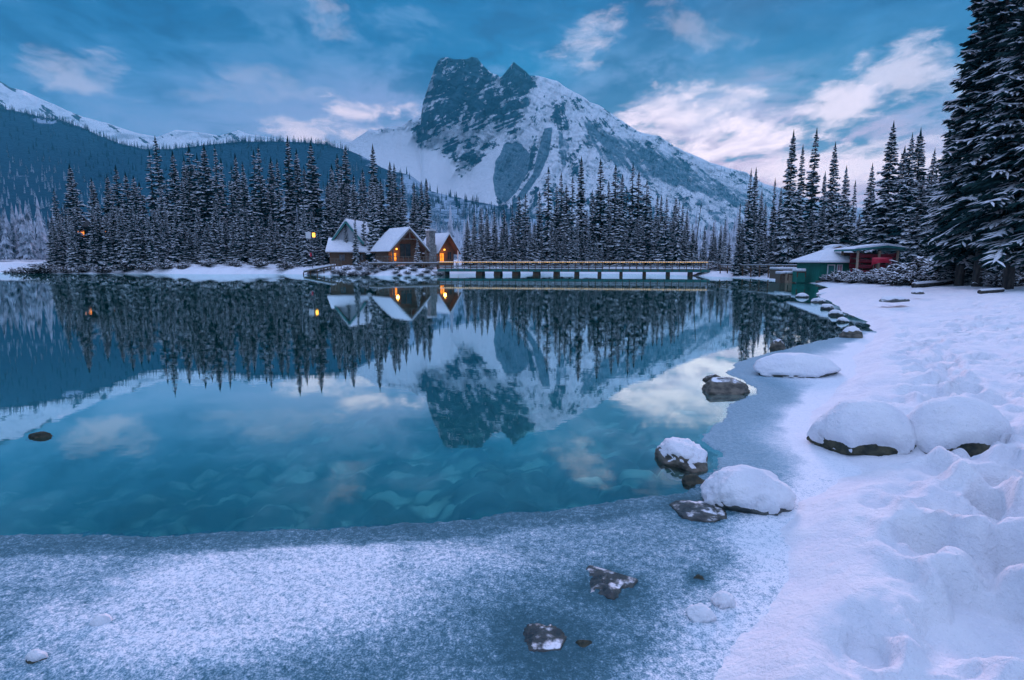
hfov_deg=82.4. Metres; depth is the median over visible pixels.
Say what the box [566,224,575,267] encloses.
spruce tree
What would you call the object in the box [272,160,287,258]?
spruce tree
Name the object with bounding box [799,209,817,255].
spruce tree
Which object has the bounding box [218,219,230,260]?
spruce tree
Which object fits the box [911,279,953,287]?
log
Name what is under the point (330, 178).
spruce tree
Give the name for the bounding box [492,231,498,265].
spruce tree
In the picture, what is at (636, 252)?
spruce tree
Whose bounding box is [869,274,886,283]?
bush
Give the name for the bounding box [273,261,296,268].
bush
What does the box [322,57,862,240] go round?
mountain
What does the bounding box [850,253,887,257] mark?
canoe
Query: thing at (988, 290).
log
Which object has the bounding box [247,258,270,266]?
bush
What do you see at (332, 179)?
spruce tree
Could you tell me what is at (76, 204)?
spruce tree
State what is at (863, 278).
bush
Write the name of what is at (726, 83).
sky
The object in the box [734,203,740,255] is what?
spruce tree
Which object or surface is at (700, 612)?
rock
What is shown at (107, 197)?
spruce tree
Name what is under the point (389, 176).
spruce tree
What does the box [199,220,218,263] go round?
spruce tree
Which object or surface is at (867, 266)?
canoe
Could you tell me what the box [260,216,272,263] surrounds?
spruce tree
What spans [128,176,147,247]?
spruce tree
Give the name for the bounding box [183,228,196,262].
spruce tree
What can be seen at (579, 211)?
spruce tree
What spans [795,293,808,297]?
stone
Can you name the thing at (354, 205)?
spruce tree
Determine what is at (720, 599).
rock
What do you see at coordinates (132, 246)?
spruce tree
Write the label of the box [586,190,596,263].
spruce tree
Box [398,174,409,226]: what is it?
spruce tree
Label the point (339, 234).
gabled house
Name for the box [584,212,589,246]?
spruce tree
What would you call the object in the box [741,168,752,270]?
spruce tree
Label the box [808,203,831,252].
spruce tree
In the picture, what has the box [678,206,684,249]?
spruce tree
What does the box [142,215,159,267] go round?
spruce tree
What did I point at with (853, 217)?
spruce tree
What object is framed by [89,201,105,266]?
spruce tree
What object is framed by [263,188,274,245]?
spruce tree
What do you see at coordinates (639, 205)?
spruce tree
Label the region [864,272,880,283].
bush
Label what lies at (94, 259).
spruce tree
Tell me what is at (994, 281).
bush
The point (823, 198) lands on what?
spruce tree
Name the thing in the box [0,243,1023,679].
ground
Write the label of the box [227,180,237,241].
spruce tree
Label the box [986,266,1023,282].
bush
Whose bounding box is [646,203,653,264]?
spruce tree
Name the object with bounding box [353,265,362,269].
bush
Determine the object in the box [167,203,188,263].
spruce tree
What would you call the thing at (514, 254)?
spruce tree
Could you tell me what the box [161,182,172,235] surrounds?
spruce tree
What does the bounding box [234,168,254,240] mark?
spruce tree
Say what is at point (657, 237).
spruce tree
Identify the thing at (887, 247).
canoe shed
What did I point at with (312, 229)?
spruce tree
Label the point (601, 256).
spruce tree
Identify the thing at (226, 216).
spruce tree
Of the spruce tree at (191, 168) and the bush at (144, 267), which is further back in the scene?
the spruce tree at (191, 168)
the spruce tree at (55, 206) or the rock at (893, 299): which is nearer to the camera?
the rock at (893, 299)
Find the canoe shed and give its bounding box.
[834,243,908,269]
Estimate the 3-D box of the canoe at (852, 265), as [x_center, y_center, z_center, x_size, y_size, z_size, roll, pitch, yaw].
[34.608,-7.197,56.899,3.600,0.493,0.620,0,8,2]
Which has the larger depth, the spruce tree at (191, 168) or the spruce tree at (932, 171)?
the spruce tree at (191, 168)
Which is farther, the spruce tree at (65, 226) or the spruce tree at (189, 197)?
the spruce tree at (189, 197)
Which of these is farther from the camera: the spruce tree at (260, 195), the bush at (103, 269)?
the spruce tree at (260, 195)
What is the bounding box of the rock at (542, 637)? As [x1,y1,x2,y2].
[523,623,566,651]
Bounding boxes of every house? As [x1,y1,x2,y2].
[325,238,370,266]
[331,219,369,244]
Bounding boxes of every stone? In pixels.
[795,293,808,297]
[810,298,825,302]
[820,304,833,308]
[828,309,843,315]
[836,317,848,322]
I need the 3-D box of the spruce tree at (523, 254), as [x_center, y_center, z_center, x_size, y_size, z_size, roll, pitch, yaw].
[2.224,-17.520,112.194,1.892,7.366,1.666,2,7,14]
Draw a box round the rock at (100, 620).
[90,613,112,625]
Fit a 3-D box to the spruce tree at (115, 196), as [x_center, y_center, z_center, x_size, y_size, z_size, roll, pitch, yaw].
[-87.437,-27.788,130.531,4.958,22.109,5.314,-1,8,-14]
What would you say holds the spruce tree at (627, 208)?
on the ground
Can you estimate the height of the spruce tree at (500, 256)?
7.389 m
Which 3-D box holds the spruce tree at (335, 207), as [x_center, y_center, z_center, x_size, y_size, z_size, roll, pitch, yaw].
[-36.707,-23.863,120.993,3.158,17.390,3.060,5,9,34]
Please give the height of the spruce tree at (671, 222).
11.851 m
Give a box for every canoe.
[849,263,885,267]
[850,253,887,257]
[858,264,892,268]
[859,253,895,257]
[859,259,895,262]
[871,257,891,264]
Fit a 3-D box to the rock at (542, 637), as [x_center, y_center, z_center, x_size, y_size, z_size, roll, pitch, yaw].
[0.173,1.768,3.431,0.353,0.092,0.352,0,8,0]
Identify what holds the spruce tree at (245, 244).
on the ground
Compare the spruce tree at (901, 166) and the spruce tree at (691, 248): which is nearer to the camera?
the spruce tree at (901, 166)
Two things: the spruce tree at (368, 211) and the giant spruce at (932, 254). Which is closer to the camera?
the giant spruce at (932, 254)
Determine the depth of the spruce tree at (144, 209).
135.36 m
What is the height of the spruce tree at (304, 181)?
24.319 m
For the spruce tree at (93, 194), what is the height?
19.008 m
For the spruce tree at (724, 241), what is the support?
on the ground
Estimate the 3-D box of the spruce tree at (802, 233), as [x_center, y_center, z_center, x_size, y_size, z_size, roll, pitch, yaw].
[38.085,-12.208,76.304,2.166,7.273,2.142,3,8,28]
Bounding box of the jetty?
[303,259,341,274]
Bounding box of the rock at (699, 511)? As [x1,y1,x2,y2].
[669,500,726,522]
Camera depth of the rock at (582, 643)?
3.37 m
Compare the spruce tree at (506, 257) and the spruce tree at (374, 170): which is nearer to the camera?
the spruce tree at (506, 257)
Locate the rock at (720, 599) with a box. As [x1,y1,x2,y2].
[711,590,735,608]
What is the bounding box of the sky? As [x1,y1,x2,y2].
[0,0,1019,208]
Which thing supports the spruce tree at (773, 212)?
on the ground
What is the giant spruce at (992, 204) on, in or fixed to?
on the ground
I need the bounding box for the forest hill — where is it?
[0,108,568,236]
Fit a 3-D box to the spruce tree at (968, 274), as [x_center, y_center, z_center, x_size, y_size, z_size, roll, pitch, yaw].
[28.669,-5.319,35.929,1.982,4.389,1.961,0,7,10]
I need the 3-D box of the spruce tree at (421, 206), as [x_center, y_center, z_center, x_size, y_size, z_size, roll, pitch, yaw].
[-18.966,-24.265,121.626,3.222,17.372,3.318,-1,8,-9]
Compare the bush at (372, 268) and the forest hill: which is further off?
the forest hill
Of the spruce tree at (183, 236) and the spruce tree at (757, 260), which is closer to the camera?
the spruce tree at (757, 260)
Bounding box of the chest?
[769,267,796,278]
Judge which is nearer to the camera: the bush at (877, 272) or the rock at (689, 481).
the rock at (689, 481)
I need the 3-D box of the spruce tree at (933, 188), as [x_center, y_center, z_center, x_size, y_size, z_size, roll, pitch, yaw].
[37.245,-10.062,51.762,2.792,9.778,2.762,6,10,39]
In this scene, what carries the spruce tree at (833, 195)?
on the ground
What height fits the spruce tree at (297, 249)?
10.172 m
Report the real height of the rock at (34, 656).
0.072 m
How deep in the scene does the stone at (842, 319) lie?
21.14 m
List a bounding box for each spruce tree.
[43,216,65,266]
[44,189,63,244]
[49,224,67,266]
[55,211,67,265]
[60,207,66,240]
[62,164,89,256]
[62,205,68,245]
[66,214,70,265]
[66,217,84,267]
[67,206,87,267]
[73,193,88,267]
[85,178,103,257]
[85,210,105,266]
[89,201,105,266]
[95,197,103,240]
[98,212,115,268]
[101,175,114,219]
[108,165,126,218]
[108,203,118,260]
[112,212,127,265]
[116,207,131,263]
[118,173,134,234]
[119,202,145,269]
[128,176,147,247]
[134,183,148,230]
[134,211,140,247]
[136,203,146,246]
[140,227,148,263]
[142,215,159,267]
[144,151,165,239]
[149,137,170,231]
[150,206,167,262]
[155,184,173,253]
[156,206,168,261]
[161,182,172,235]
[162,209,174,259]
[163,151,188,259]
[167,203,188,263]
[177,177,194,243]
[180,144,200,224]
[180,156,196,224]
[180,221,189,260]
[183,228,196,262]
[184,168,197,234]
[186,152,207,238]
[189,143,224,243]
[192,229,202,263]
[193,206,204,256]
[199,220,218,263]
[210,191,225,243]
[210,202,222,261]
[212,145,229,241]
[214,212,226,263]
[218,157,229,228]
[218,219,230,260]
[221,189,229,232]
[226,221,241,262]
[227,155,242,233]
[227,167,235,225]
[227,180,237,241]
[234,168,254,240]
[235,203,244,261]
[237,204,255,262]
[241,162,253,223]
[247,219,269,263]
[249,150,266,225]
[252,146,274,252]
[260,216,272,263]
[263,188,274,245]
[264,156,280,218]
[265,212,274,262]
[267,179,284,260]
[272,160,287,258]
[272,220,283,263]
[282,136,299,260]
[282,226,297,265]
[283,225,292,261]
[288,149,307,259]
[294,140,325,255]
[294,215,301,265]
[297,205,314,266]
[301,166,309,222]
[308,209,321,264]
[313,228,327,265]
[319,183,336,263]
[327,168,341,229]
[328,165,334,199]
[329,182,338,233]
[334,155,342,209]
[334,194,346,233]
[337,166,345,216]
[341,146,351,208]
[343,181,350,217]
[343,224,347,242]
[345,189,350,218]
[347,181,359,220]
[348,174,364,218]
[352,213,359,265]
[357,179,367,222]
[358,169,368,217]
[358,201,362,220]
[361,205,366,258]
[364,170,379,261]
[366,143,380,216]
[366,180,371,221]
[374,182,385,230]
[376,178,392,237]
[383,162,395,230]
[387,181,396,227]
[392,166,399,217]
[393,189,408,227]
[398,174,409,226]
[408,183,420,226]
[408,190,420,237]
[413,240,421,267]
[416,182,424,238]
[420,178,433,240]
[461,220,471,264]
[467,226,478,267]
[471,211,478,258]
[477,208,484,256]
[477,231,486,267]
[483,208,491,258]
[483,215,495,265]
[490,212,497,245]
[491,212,497,253]
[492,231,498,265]
[495,229,504,265]
[499,210,508,260]
[503,225,510,267]
[508,205,514,256]
[509,225,521,267]
[510,197,527,263]
[518,193,530,265]
[520,231,526,265]
[525,228,531,267]
[527,222,540,267]
[531,191,546,259]
[538,234,547,267]
[539,166,555,265]
[545,187,562,263]
[546,221,555,267]
[554,172,565,254]
[554,228,559,265]
[557,232,567,267]
[559,185,572,265]
[565,177,578,258]
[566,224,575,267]
[573,218,580,267]
[574,156,587,252]
[578,227,585,265]
[582,230,593,267]
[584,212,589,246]
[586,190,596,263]
[589,158,615,262]
[591,237,599,267]
[598,242,604,267]
[604,223,613,265]
[606,182,612,252]
[609,165,624,242]
[611,174,628,265]
[614,227,628,265]
[622,188,632,258]
[626,165,638,257]
[626,217,645,265]
[627,173,650,262]
[639,214,646,265]
[641,182,652,260]
[645,227,656,265]
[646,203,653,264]
[647,219,663,267]
[649,195,662,252]
[653,198,673,267]
[659,196,663,252]
[669,206,677,263]
[669,215,676,265]
[672,199,677,264]
[672,200,682,265]
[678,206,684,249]
[678,227,690,265]
[681,211,691,265]
[689,224,694,265]
[689,230,699,265]
[692,237,699,267]
[700,227,706,265]
[706,223,717,263]
[709,236,716,265]
[715,227,722,265]
[720,219,727,264]
[720,248,724,264]
[726,234,733,264]
[731,219,749,274]
[731,228,743,275]
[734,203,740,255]
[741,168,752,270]
[748,167,759,258]
[748,212,757,260]
[749,211,766,274]
[750,192,765,264]
[751,235,762,276]
[763,203,767,251]
[764,179,777,257]
[764,237,772,272]
[766,230,777,272]
[772,131,798,266]
[775,186,782,244]
[775,220,780,266]
[789,147,806,257]
[796,218,807,266]
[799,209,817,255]
[801,130,820,250]
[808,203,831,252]
[813,171,829,250]
[824,142,841,244]
[828,206,839,243]
[830,166,856,246]
[846,180,856,251]
[853,163,877,252]
[853,215,861,252]
[858,122,901,253]
[884,133,918,264]
[887,147,906,235]
[900,174,931,266]
[900,176,932,260]
[907,129,928,235]
[926,150,937,191]
[928,172,938,224]
[933,238,955,284]
[964,262,992,284]
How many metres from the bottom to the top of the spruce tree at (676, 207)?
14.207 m
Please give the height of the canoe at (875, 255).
0.493 m
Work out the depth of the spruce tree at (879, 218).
60.20 m
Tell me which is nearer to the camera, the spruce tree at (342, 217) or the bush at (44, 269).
the bush at (44, 269)
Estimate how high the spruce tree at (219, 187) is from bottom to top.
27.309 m
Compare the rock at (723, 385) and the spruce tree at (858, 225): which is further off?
the spruce tree at (858, 225)
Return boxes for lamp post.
[305,231,314,267]
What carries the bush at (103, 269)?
on the ground
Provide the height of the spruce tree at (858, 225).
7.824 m
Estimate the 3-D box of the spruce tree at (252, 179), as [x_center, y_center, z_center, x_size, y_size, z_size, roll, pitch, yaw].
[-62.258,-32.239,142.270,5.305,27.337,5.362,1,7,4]
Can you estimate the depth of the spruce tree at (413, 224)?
116.05 m
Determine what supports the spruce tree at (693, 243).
on the ground
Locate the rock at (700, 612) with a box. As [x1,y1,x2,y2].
[687,603,716,621]
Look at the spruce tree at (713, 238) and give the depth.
112.60 m
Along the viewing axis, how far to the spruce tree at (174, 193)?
133.86 m
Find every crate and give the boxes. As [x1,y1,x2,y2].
[775,271,785,282]
[785,271,796,282]
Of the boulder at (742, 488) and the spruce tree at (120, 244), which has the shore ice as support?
the boulder at (742, 488)
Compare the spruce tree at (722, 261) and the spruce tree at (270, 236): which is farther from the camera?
the spruce tree at (270, 236)
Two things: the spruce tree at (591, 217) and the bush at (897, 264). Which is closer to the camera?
the bush at (897, 264)
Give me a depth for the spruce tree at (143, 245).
106.32 m
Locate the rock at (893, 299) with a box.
[879,295,909,302]
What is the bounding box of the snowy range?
[0,81,291,148]
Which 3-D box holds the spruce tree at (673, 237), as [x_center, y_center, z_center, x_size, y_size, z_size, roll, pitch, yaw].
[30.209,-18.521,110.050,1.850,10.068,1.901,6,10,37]
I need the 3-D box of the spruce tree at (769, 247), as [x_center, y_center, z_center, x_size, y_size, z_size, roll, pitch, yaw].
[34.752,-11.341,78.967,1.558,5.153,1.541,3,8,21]
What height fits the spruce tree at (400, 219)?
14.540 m
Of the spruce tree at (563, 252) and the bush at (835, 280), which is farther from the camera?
the spruce tree at (563, 252)
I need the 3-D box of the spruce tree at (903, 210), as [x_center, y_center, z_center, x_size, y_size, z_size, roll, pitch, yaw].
[39.371,-13.316,58.545,3.797,14.527,3.756,-1,8,-12]
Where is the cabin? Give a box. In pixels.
[79,220,128,239]
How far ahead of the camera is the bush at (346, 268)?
93.55 m
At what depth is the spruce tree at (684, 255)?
106.59 m
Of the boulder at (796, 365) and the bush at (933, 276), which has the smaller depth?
the boulder at (796, 365)
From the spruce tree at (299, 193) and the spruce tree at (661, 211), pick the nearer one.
the spruce tree at (661, 211)
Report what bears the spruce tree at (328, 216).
on the ground
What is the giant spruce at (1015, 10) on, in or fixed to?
on the ground
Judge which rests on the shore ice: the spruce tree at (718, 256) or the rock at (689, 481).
the rock at (689, 481)
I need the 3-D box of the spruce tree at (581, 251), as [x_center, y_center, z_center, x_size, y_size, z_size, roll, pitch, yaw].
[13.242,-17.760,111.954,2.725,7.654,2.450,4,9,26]
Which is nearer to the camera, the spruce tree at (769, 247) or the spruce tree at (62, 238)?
the spruce tree at (769, 247)
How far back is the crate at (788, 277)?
59.51 m
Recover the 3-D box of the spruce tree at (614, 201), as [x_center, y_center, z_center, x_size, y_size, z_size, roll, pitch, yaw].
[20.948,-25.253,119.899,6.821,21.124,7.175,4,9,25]
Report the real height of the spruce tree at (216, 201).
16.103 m
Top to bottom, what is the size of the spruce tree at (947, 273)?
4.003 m
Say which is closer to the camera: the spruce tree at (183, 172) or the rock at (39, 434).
the rock at (39, 434)
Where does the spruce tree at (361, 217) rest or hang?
on the ground
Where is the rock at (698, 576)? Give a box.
[694,574,703,579]
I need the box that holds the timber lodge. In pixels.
[368,227,460,268]
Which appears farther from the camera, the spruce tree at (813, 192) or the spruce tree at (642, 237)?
the spruce tree at (642, 237)
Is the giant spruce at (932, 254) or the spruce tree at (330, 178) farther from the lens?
the spruce tree at (330, 178)
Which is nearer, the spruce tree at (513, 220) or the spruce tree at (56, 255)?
the spruce tree at (56, 255)
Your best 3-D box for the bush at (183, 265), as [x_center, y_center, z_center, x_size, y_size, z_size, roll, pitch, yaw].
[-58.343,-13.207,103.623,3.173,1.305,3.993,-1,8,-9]
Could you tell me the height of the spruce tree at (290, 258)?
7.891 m
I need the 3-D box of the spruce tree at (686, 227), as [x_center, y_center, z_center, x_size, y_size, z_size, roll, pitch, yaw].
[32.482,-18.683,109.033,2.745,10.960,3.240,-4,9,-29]
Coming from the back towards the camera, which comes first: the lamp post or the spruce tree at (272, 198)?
the spruce tree at (272, 198)
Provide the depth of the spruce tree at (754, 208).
88.58 m
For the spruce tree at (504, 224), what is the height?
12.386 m
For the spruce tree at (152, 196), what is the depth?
134.01 m
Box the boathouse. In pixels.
[789,248,868,282]
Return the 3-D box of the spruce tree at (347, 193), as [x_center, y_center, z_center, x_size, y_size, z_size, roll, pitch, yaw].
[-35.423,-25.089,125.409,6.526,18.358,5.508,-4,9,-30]
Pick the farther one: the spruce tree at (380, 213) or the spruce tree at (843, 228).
the spruce tree at (380, 213)
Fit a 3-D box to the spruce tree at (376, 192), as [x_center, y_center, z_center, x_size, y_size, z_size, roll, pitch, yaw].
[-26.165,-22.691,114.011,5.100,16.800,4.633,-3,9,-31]
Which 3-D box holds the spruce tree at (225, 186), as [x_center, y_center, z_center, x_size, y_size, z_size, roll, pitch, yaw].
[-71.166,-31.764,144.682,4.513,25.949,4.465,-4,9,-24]
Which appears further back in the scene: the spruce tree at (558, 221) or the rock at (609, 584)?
the spruce tree at (558, 221)
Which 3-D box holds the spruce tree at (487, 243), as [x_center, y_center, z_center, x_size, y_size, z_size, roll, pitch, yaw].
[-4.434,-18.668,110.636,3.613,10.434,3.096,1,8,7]
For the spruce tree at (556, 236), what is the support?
on the ground
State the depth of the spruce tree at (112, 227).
106.87 m
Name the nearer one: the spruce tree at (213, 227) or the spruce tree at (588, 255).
the spruce tree at (588, 255)
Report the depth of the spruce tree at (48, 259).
110.92 m
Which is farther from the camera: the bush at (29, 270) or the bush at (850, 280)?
the bush at (29, 270)
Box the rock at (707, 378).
[702,374,719,380]
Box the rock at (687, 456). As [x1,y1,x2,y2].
[653,437,707,474]
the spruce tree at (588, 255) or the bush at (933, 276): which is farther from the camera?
the spruce tree at (588, 255)
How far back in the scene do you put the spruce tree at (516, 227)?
117.28 m
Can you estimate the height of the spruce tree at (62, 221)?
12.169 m
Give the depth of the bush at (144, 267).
103.55 m
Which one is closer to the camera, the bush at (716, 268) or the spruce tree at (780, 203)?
the spruce tree at (780, 203)
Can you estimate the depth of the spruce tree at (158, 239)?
108.67 m
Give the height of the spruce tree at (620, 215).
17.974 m
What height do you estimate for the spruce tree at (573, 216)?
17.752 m
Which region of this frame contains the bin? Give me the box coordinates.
[792,269,805,281]
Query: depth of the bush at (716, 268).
89.00 m
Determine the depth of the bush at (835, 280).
53.76 m
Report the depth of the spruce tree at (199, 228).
110.66 m
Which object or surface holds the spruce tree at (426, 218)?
on the ground
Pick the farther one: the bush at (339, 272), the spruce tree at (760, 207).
the bush at (339, 272)
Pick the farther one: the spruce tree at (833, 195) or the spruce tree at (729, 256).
the spruce tree at (729, 256)
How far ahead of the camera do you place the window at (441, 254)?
103.25 m
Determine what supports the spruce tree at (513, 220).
on the ground
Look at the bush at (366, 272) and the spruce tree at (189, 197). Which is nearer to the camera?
the bush at (366, 272)
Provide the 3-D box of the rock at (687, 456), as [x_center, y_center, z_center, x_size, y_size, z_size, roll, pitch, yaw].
[1.895,1.273,6.559,0.574,0.317,0.889,0,8,0]
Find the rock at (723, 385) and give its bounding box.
[701,377,749,394]
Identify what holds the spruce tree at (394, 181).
on the ground
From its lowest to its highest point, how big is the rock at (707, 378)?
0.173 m
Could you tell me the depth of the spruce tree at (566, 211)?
110.17 m
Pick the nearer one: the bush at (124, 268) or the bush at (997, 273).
the bush at (997, 273)
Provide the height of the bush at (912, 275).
1.119 m
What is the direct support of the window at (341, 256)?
in the house at (341, 251)
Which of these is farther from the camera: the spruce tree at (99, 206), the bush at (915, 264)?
the spruce tree at (99, 206)
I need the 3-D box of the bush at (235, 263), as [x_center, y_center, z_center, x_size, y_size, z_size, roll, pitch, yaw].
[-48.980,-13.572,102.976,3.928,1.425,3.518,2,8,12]
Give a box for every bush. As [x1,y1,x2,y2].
[2,267,21,272]
[13,263,54,272]
[29,263,60,272]
[53,265,75,272]
[67,264,93,272]
[91,266,111,272]
[109,262,136,271]
[132,263,154,270]
[149,260,175,268]
[171,262,191,268]
[198,259,217,266]
[222,259,244,266]
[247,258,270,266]
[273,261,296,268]
[334,269,346,274]
[341,265,352,270]
[343,271,358,274]
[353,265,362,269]
[357,269,370,274]
[358,261,371,266]
[362,265,376,270]
[375,265,388,270]
[395,264,405,268]
[700,263,713,269]
[710,263,728,270]
[821,270,848,280]
[827,273,843,282]
[829,269,859,280]
[836,275,860,282]
[841,268,874,279]
[854,272,873,283]
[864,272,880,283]
[867,264,894,277]
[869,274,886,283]
[870,269,913,284]
[872,263,926,275]
[877,260,933,276]
[881,269,925,284]
[885,256,933,275]
[893,261,954,278]
[897,269,950,284]
[972,271,1023,286]
[984,268,1023,274]
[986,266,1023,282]
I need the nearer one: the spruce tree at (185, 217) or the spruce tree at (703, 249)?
the spruce tree at (703, 249)
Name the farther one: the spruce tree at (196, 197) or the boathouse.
the spruce tree at (196, 197)
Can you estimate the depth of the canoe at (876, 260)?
53.81 m
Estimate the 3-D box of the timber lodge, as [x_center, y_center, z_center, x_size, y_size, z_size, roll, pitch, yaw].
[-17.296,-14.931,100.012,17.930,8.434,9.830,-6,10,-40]
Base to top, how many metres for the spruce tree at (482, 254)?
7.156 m
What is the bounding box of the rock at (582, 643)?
[575,640,591,647]
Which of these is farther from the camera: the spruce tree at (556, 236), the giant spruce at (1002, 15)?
the spruce tree at (556, 236)
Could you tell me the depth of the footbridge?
89.59 m
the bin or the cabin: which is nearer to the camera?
the bin
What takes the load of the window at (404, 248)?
in the timber lodge
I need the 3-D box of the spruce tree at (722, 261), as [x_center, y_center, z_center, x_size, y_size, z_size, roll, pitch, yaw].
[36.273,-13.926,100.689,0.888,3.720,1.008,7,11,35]
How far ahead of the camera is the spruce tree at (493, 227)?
117.96 m
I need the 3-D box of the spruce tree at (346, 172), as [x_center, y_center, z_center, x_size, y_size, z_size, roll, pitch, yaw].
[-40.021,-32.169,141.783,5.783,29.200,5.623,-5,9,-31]
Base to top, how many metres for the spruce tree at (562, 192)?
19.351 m
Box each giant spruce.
[918,0,996,285]
[919,113,959,260]
[928,0,1022,286]
[956,0,1023,288]
[999,122,1023,267]
[1008,3,1023,247]
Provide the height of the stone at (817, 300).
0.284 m
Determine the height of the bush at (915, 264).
1.933 m
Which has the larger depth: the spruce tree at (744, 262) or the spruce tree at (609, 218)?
the spruce tree at (609, 218)
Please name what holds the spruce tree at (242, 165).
on the ground
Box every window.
[339,254,344,260]
[358,254,363,260]
[399,243,410,257]
[440,253,443,260]
[447,251,451,259]
[837,264,842,271]
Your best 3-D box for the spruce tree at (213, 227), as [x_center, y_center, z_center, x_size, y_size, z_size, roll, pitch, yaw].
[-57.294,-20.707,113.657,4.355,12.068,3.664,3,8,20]
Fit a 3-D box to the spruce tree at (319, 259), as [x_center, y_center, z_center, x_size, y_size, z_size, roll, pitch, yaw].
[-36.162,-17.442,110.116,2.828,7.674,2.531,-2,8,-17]
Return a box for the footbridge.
[433,261,714,275]
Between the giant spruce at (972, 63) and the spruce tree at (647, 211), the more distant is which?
the spruce tree at (647, 211)
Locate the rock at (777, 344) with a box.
[769,339,785,349]
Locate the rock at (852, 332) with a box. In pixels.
[839,326,862,337]
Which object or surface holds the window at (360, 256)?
in the house at (341, 251)
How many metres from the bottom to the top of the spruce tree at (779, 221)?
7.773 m
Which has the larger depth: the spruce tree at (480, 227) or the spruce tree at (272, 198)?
the spruce tree at (272, 198)
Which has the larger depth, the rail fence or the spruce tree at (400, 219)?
the spruce tree at (400, 219)
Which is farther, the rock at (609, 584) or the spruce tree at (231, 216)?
the spruce tree at (231, 216)
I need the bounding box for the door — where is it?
[828,266,833,274]
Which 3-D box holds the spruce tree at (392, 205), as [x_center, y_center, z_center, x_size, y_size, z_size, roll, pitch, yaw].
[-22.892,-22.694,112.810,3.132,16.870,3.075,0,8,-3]
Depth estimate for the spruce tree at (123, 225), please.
107.19 m
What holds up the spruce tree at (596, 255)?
on the ground
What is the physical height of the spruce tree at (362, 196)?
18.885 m
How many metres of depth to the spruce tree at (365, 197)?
131.56 m
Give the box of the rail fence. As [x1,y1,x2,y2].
[720,264,796,277]
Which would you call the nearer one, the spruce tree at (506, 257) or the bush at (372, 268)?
the bush at (372, 268)
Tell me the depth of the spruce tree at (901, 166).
62.08 m
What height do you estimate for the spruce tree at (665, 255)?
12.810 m
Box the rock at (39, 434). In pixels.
[28,431,51,437]
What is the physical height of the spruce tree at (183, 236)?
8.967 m
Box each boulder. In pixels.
[700,464,795,515]
[753,353,840,377]
[806,399,916,455]
[907,395,1012,456]
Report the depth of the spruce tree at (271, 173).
145.49 m
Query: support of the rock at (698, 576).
on the shore ice
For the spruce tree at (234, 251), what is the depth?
107.14 m
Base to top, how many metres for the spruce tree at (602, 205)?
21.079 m
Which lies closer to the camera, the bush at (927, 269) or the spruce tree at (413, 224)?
the bush at (927, 269)
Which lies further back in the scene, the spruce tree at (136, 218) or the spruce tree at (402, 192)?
the spruce tree at (402, 192)
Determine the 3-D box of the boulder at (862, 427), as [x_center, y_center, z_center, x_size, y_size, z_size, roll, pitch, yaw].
[4.146,1.014,6.882,1.132,0.636,0.856,0,8,0]
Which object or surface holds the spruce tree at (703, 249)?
on the ground
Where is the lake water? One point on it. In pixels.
(111, 378)
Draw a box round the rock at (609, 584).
[586,565,637,599]
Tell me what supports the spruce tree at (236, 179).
on the ground
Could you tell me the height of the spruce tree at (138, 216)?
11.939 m
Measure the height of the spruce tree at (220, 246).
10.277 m
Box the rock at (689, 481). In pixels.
[681,474,704,488]
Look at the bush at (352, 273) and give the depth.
90.06 m
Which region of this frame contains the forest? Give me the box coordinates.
[0,103,887,261]
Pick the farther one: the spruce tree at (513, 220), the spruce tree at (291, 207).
the spruce tree at (291, 207)
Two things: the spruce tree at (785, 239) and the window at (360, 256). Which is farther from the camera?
the window at (360, 256)
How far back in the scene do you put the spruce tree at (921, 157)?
58.98 m
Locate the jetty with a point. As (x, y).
(321, 268)
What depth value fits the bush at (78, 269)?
104.13 m
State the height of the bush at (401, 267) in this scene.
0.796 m
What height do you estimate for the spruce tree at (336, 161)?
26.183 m
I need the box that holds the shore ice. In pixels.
[0,331,876,679]
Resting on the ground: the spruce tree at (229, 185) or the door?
the spruce tree at (229, 185)
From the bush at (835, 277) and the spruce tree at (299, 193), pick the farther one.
the spruce tree at (299, 193)
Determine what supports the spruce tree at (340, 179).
on the ground
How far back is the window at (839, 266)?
57.62 m
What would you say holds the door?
in the boathouse
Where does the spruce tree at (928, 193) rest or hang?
on the ground
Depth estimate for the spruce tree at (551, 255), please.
106.80 m
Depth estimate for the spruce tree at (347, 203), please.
124.57 m
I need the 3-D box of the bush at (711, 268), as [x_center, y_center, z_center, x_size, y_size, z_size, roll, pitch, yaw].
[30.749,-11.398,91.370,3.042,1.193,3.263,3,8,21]
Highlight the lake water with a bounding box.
[0,273,872,505]
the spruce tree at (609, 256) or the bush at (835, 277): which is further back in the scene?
the spruce tree at (609, 256)
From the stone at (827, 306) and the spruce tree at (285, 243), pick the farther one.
the spruce tree at (285, 243)
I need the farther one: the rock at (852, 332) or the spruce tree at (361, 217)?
the spruce tree at (361, 217)
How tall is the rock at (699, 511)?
0.108 m
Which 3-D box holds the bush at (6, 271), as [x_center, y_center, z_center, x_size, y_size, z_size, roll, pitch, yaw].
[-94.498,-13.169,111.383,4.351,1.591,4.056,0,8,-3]
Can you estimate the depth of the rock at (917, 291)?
27.28 m
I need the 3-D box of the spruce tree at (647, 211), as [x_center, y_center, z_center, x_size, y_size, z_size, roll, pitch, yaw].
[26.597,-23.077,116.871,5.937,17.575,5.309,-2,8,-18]
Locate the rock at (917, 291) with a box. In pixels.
[911,289,924,293]
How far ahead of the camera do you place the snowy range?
2747.76 m
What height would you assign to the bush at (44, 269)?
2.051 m
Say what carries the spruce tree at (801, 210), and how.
on the ground
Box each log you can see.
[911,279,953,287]
[977,288,1004,293]
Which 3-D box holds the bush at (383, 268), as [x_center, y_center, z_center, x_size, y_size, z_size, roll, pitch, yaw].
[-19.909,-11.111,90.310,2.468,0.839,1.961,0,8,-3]
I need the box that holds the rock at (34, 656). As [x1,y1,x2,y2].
[25,649,48,663]

